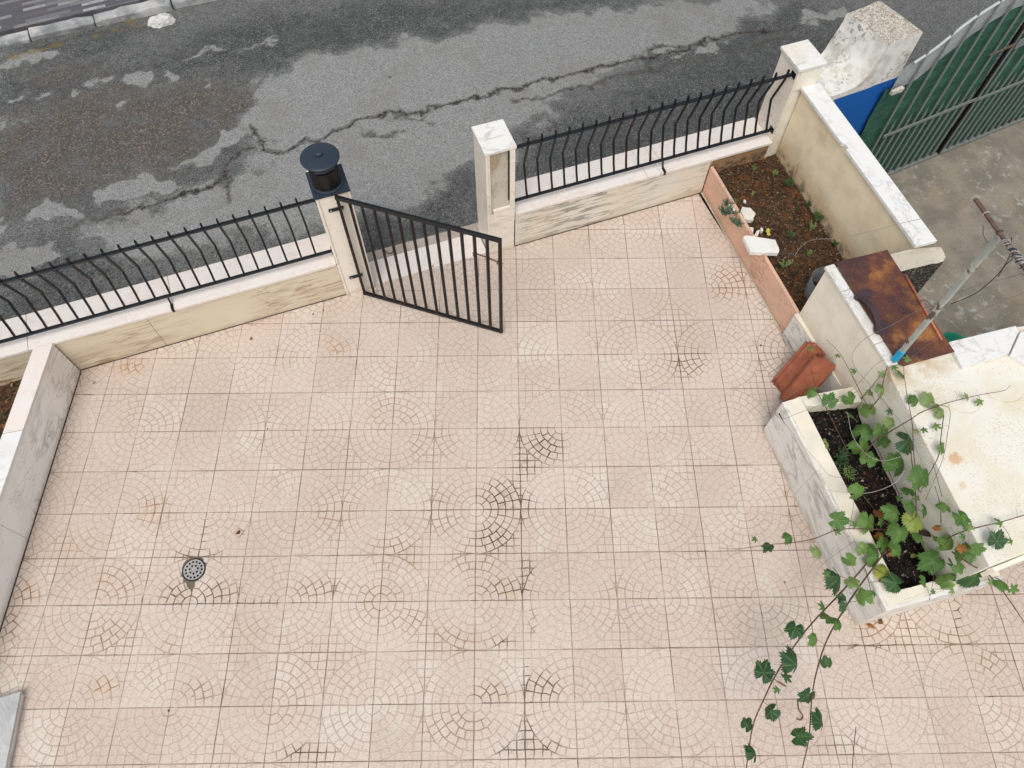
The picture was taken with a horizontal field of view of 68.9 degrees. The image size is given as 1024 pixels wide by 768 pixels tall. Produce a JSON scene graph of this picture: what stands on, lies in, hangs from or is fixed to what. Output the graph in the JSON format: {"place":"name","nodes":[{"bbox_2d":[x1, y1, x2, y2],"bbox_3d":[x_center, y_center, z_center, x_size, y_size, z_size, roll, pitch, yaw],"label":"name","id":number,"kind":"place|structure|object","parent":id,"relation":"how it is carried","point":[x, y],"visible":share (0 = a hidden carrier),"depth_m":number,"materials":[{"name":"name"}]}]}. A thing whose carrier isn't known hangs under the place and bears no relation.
{"place":"outdoors","nodes":[
{"label":"outdoors","id":0,"kind":"place"},
{"bbox_2d":[0,379,21,438],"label":"bed soil","id":1,"kind":"structure","parent":0,"point":[8,389],"depth_m":5.82,"materials":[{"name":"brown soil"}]},
{"bbox_2d":[0,0,153,35],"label":"pavement","id":2,"kind":"structure","parent":0,"point":[19,15],"depth_m":8.14,"materials":[{"name":"concrete"}]},
{"bbox_2d":[0,194,1023,767],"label":"patio floor","id":3,"kind":"structure","parent":0,"point":[456,544],"depth_m":5.33,"materials":[{"name":"tile"}]},
{"bbox_2d":[0,691,24,767],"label":"marble step","id":4,"kind":"object","parent":3,"relation":"on","point":[11,705],"visible":1,"depth_m":4.75,"materials":[{"name":"white stone"}]},
{"bbox_2d":[0,343,81,631],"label":"parapet","id":5,"kind":"structure","parent":3,"relation":"on","point":[34,427],"depth_m":5.42,"materials":[{"name":"grey stone"}]},
{"bbox_2d":[0,233,345,385],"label":"street wall","id":6,"kind":"structure","parent":3,"relation":"on","point":[112,337],"depth_m":5.96,"materials":[{"name":"beige stone"}]},
{"bbox_2d":[0,198,332,343],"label":"railing","id":7,"kind":"object","parent":6,"relation":"on","point":[56,268],"visible":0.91,"depth_m":5.53,"materials":[{"name":"black metal"}]},
{"bbox_2d":[180,557,206,592],"bbox_3d":[-2.272,1.333,5.277,0.164,0.001,0.244,18,63,9],"label":"cement patch","id":8,"kind":"object","parent":3,"relation":"on","point":[190,585],"visible":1,"depth_m":5.25,"materials":[{"name":"grey concrete"}]},
{"bbox_2d":[182,558,205,580],"bbox_3d":[-2.253,1.315,5.284,0.164,0.006,0.164,-18,63,-10],"label":"floor drain","id":9,"kind":"object","parent":8,"relation":"on","point":[194,569],"visible":1,"depth_m":5.28,"materials":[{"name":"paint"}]},
{"bbox_2d":[305,163,374,294],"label":"gate pillar","id":10,"kind":"structure","parent":3,"relation":"on","point":[336,234],"depth_m":5.80,"materials":[{"name":"stone"}]},
{"bbox_2d":[300,142,343,194],"bbox_3d":[-1.343,-1.537,5.302,0.278,0.294,0.278,-18,63,-10],"label":"pillar lantern","id":11,"kind":"object","parent":10,"relation":"on","point":[319,161],"visible":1,"depth_m":5.23,"materials":[{"name":"blue paint"}]},
{"bbox_2d":[317,170,337,190],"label":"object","id":12,"kind":"structure","parent":11,"relation":"in","point":[328,182],"depth_m":5.31,"materials":[{"name":"black glass"}]},
{"bbox_2d":[328,194,502,333],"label":"iron gate","id":13,"kind":"structure","parent":10,"relation":"attached to","point":[423,221],"depth_m":5.66,"materials":[{"name":"black metal"}]},
{"bbox_2d":[369,235,485,283],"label":"gate sill","id":14,"kind":"structure","parent":3,"relation":"on","point":[456,247],"depth_m":6.61,"materials":[{"name":"white stone"}]},
{"bbox_2d":[471,119,516,254],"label":"gate pillar","id":15,"kind":"structure","parent":3,"relation":"on","point":[495,146],"depth_m":5.94,"materials":[{"name":"stone"}]},
{"bbox_2d":[514,117,771,245],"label":"street wall","id":16,"kind":"structure","parent":3,"relation":"on","point":[546,215],"depth_m":6.61,"materials":[{"name":"beige stone"}]},
{"bbox_2d":[515,69,795,201],"bbox_3d":[1.155,-2.036,6.224,2.468,0.756,0.183,-18,63,-10],"label":"railing","id":17,"kind":"object","parent":16,"relation":"on","point":[596,125],"visible":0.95,"depth_m":6.21,"materials":[{"name":"black metal"}]},
{"bbox_2d":[701,166,799,333],"bbox_3d":[2.033,-1.178,6.469,0.039,0.335,1.656,-15,63,-8],"label":"planter board","id":18,"kind":"object","parent":3,"relation":"on","point":[775,296],"visible":0.94,"depth_m":6.42,"materials":[{"name":"pink stone"}]},
{"bbox_2d":[717,202,739,215],"bbox_3d":[1.879,-1.500,6.468,0.190,0.126,0.153,-5,62,-3],"label":"succulent","id":19,"kind":"object","parent":18,"relation":"on","point":[724,212],"visible":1,"depth_m":6.46,"materials":[{"name":"green plant"}]},
{"bbox_2d":[723,198,737,205],"bbox_3d":[1.910,-1.590,6.543,0.140,0.081,0.103,16,63,8],"label":"succulent","id":20,"kind":"object","parent":18,"relation":"on","point":[726,203],"visible":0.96,"depth_m":6.53,"materials":[{"name":"green plant"}]},
{"bbox_2d":[728,214,745,227],"bbox_3d":[1.936,-1.399,6.429,0.153,0.098,0.116,29,65,15],"label":"succulent","id":21,"kind":"object","parent":18,"relation":"on","point":[734,220],"visible":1,"depth_m":6.43,"materials":[{"name":"green plant"}]},
{"bbox_2d":[742,235,779,255],"bbox_3d":[2.093,-1.165,6.276,0.289,0.045,0.182,2,62,1],"label":"marble shard","id":22,"kind":"object","parent":18,"relation":"on","point":[754,245],"visible":1,"depth_m":6.25,"materials":[{"name":"white stone"}]},
{"bbox_2d":[771,341,827,401],"bbox_3d":[2.219,-0.084,5.815,0.089,0.440,0.285,7,39,-32],"label":"roof tile","id":23,"kind":"object","parent":3,"relation":"on","point":[793,375],"visible":0.98,"depth_m":5.80,"materials":[{"name":"ceramic"}]},
{"bbox_2d":[797,699,802,720],"bbox_3d":[1.879,2.124,4.862,0.044,0.011,0.131,10,62,5],"label":"twig","id":24,"kind":"object","parent":3,"relation":"on","point":[799,711],"visible":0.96,"depth_m":4.85,"materials":[{"name":"brown wood"}]},
{"bbox_2d":[801,341,831,396],"bbox_3d":[2.249,-0.080,5.815,0.089,0.440,0.285,7,39,-32],"label":"roof tile","id":25,"kind":"object","parent":3,"relation":"on","point":[823,372],"visible":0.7,"depth_m":5.71,"materials":[{"name":"ceramic"}]},
{"bbox_2d":[813,342,835,390],"bbox_3d":[2.280,-0.076,5.816,0.089,0.440,0.285,7,39,-32],"label":"roof tile","id":26,"kind":"object","parent":3,"relation":"on","point":[825,375],"visible":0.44,"depth_m":5.69,"materials":[{"name":"ceramic"}]},
{"bbox_2d":[781,264,900,398],"bbox_3d":[2.620,-0.175,5.893,0.498,1.497,0.928,-18,63,-10],"label":"rendered box","id":27,"kind":"object","parent":3,"relation":"on","point":[833,312],"visible":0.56,"depth_m":5.44,"materials":[{"name":"paint"}]},
{"bbox_2d":[835,250,953,365],"bbox_3d":[2.665,-0.557,5.212,0.489,0.108,0.933,-18,63,-10],"label":"steel lid","id":28,"kind":"object","parent":27,"relation":"on","point":[885,292],"visible":1,"depth_m":5.22,"materials":[{"name":"brown metal"}]},
{"bbox_2d":[891,235,1000,362],"bbox_3d":[2.567,-0.463,4.481,0.040,1.249,0.065,-18,63,-10],"label":"clothes post","id":29,"kind":"object","parent":27,"relation":"on","point":[956,286],"visible":0.91,"depth_m":4.38,"materials":[{"name":"grey metal"}]},
{"bbox_2d":[775,360,893,418],"bbox_3d":[2.201,-0.002,5.142,0.686,0.534,0.197,-10,62,-6],"label":"cord","id":30,"kind":"object","parent":29,"relation":"attached to","point":[829,401],"visible":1,"depth_m":5.18,"materials":[{"name":"grey metal"}]},
{"bbox_2d":[852,273,1022,460],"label":"cord","id":31,"kind":"object","parent":29,"relation":"hanging from","point":[898,321],"visible":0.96,"depth_m":4.76,"materials":[{"name":"grey metal"}]},
{"bbox_2d":[906,293,1022,361],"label":"cord","id":32,"kind":"object","parent":29,"relation":"hanging from","point":[962,321],"visible":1,"depth_m":4.36,"materials":[{"name":"grey metal"}]},
{"bbox_2d":[951,237,1011,303],"bbox_3d":[2.735,-0.648,4.339,0.196,0.782,0.074,-18,63,-10],"label":"cord","id":33,"kind":"object","parent":29,"relation":"hanging from","point":[988,283],"visible":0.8,"depth_m":4.45,"materials":[{"name":"metal"}]},
{"bbox_2d":[970,195,1023,275],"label":"clothes rail","id":34,"kind":"object","parent":29,"relation":"attached to","point":[1012,249],"visible":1,"depth_m":3.88,"materials":[{"name":"metal"}]},
{"bbox_2d":[795,197,967,254],"bbox_3d":[2.534,-1.059,5.164,0.238,1.962,1.181,-3,62,-2],"label":"cord","id":35,"kind":"object","parent":34,"relation":"hanging from","point":[888,226],"visible":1,"depth_m":5.19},
{"bbox_2d":[852,728,855,767],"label":"rod","id":36,"kind":"object","parent":3,"relation":"on","point":[853,748],"visible":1,"depth_m":4.20,"materials":[{"name":"metal"}]},
{"bbox_2d":[763,387,1002,624],"bbox_3d":[2.498,0.824,5.300,0.824,0.486,1.606,-18,63,-10],"label":"planter trough","id":37,"kind":"object","parent":3,"relation":"on","point":[817,505],"visible":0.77,"depth_m":5.18,"materials":[{"name":"stone"}]},
{"bbox_2d":[791,463,903,493],"bbox_3d":[2.210,0.618,4.947,0.633,0.302,0.160,14,62,7],"label":"cord","id":38,"kind":"object","parent":37,"relation":"on","point":[845,492],"visible":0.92,"depth_m":4.98,"materials":[{"name":"grey plastic"}]},
{"bbox_2d":[779,408,935,588],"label":"trough soil","id":39,"kind":"structure","parent":37,"relation":"in","point":[844,430],"depth_m":5.22,"materials":[{"name":"black soil"}]},
{"bbox_2d":[834,449,849,465],"bbox_3d":[2.308,0.526,5.233,0.111,0.118,0.139,30,65,15],"label":"weed","id":40,"kind":"object","parent":39,"relation":"on","point":[842,457],"visible":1,"depth_m":5.22,"materials":[{"name":"green plant"}]},
{"bbox_2d":[843,465,856,480],"bbox_3d":[2.344,0.621,5.195,0.107,0.094,0.104,25,64,13],"label":"weed","id":41,"kind":"object","parent":39,"relation":"on","point":[849,475],"visible":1,"depth_m":5.20,"materials":[{"name":"green plant"}]},
{"bbox_2d":[813,410,914,577],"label":"perlite grains","id":42,"kind":"object","parent":39,"relation":"on","point":[869,491],"visible":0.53,"depth_m":5.18},
{"bbox_2d":[724,333,1023,767],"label":"grape vine","id":43,"kind":"object","parent":39,"relation":"on","point":[930,562],"visible":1,"depth_m":4.77,"materials":[{"name":"green plant"}]},
{"bbox_2d":[847,412,898,460],"bbox_3d":[2.394,0.353,5.035,0.107,0.202,0.461,-20,64,-11],"label":"cord","id":44,"kind":"object","parent":43,"relation":"attached to","point":[861,449],"visible":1,"depth_m":5.04,"materials":[{"name":"grey plastic"}]},
{"bbox_2d":[0,0,1023,320],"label":"street","id":45,"kind":"structure","parent":0,"point":[236,104],"depth_m":7.64,"materials":[{"name":"grey asphalt"}]},
{"bbox_2d":[0,0,214,47],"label":"kerb","id":46,"kind":"structure","parent":45,"relation":"on","point":[101,19],"depth_m":8.07,"materials":[{"name":"stone"}]},
{"bbox_2d":[147,13,175,26],"bbox_3d":[-3.828,-3.959,8.177,0.329,0.168,0.207,-18,63,-10],"label":"rock","id":47,"kind":"object","parent":45,"relation":"on","point":[163,19],"visible":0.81,"depth_m":8.11,"materials":[{"name":"white stone"}]},
{"bbox_2d":[367,223,478,261],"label":"cement kerb","id":48,"kind":"structure","parent":45,"relation":"on","point":[443,236],"depth_m":6.70,"materials":[{"name":"grey concrete"}]},
{"bbox_2d":[758,39,826,157],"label":"corner pillar","id":49,"kind":"structure","parent":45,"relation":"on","point":[805,61],"depth_m":6.27,"materials":[{"name":"stone"}]},
{"bbox_2d":[342,116,1022,280],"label":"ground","id":50,"kind":"structure","parent":0,"point":[922,156],"depth_m":8.28,"materials":[{"name":"concrete"}]},
{"bbox_2d":[717,154,842,311],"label":"bed soil","id":51,"kind":"structure","parent":0,"point":[802,238],"depth_m":6.53,"materials":[{"name":"brown soil"}]},
{"bbox_2d":[740,207,754,222],"bbox_3d":[2.058,-1.474,6.522,0.128,0.047,0.140,11,62,5],"label":"marble shard","id":52,"kind":"object","parent":51,"relation":"on","point":[747,213],"visible":0.82,"depth_m":6.50,"materials":[{"name":"white stone"}]},
{"bbox_2d":[779,259,792,267],"bbox_3d":[2.298,-1.005,6.254,0.112,0.095,0.083,-18,63,-10],"label":"weed","id":53,"kind":"object","parent":51,"relation":"on","point":[789,262],"visible":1,"depth_m":6.24,"materials":[{"name":"green plant"}]},
{"bbox_2d":[783,178,794,185],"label":"weed","id":54,"kind":"object","parent":51,"relation":"on","point":[786,181],"visible":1,"depth_m":6.68,"materials":[{"name":"green plant"}]},
{"bbox_2d":[787,230,795,236],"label":"weed","id":55,"kind":"object","parent":51,"relation":"on","point":[789,234],"visible":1,"depth_m":6.41,"materials":[{"name":"green plant"}]},
{"bbox_2d":[809,220,816,230],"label":"weed","id":56,"kind":"object","parent":51,"relation":"on","point":[812,226],"visible":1,"depth_m":6.45,"materials":[{"name":"green plant"}]},
{"bbox_2d":[814,208,823,220],"bbox_3d":[2.662,-1.450,6.486,0.100,0.115,0.124,-18,63,-10],"label":"weed","id":57,"kind":"object","parent":51,"relation":"on","point":[816,215],"visible":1,"depth_m":6.47,"materials":[{"name":"green plant"}]},
{"bbox_2d":[889,120,1023,337],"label":"driveway","id":58,"kind":"structure","parent":0,"point":[988,169],"depth_m":7.55,"materials":[{"name":"concrete"}]},
{"bbox_2d":[775,83,936,259],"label":"garden wall","id":59,"kind":"structure","parent":58,"relation":"on","point":[845,185],"depth_m":6.08,"materials":[{"name":"beige paint"}]},
{"bbox_2d":[816,1,922,135],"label":"neighbour gatepost","id":60,"kind":"object","parent":58,"relation":"on","point":[866,52],"visible":0.54,"depth_m":6.31,"materials":[{"name":"white paint"}]},
{"bbox_2d":[891,247,944,292],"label":"cement block","id":61,"kind":"structure","parent":58,"relation":"on","point":[919,267],"depth_m":5.48,"materials":[{"name":"beige concrete"}]},
{"bbox_2d":[857,326,1023,581],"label":"cream terrace","id":62,"kind":"structure","parent":58,"relation":"on","point":[980,475],"depth_m":4.81,"materials":[{"name":"beige concrete"}]},
{"bbox_2d":[949,326,1018,369],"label":"edging slab","id":63,"kind":"structure","parent":62,"relation":"on","point":[979,349],"depth_m":5.07,"materials":[{"name":"white stone"}]},
{"bbox_2d":[1008,332,1023,366],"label":"edging slab","id":64,"kind":"structure","parent":62,"relation":"on","point":[1016,354],"depth_m":5.06,"materials":[{"name":"white stone"}]},
{"bbox_2d":[859,0,1023,174],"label":"driveway gate","id":65,"kind":"structure","parent":58,"relation":"on","point":[913,118],"depth_m":7.08,"materials":[{"name":"green metal"}]},
{"bbox_2d":[943,332,965,341],"bbox_3d":[3.605,-0.139,6.358,0.304,0.648,0.304,-18,63,-10],"label":"bucket","id":66,"kind":"object","parent":58,"relation":"on","point":[951,336],"visible":0.11,"depth_m":6.15,"materials":[{"name":"green plastic"}]}
]}

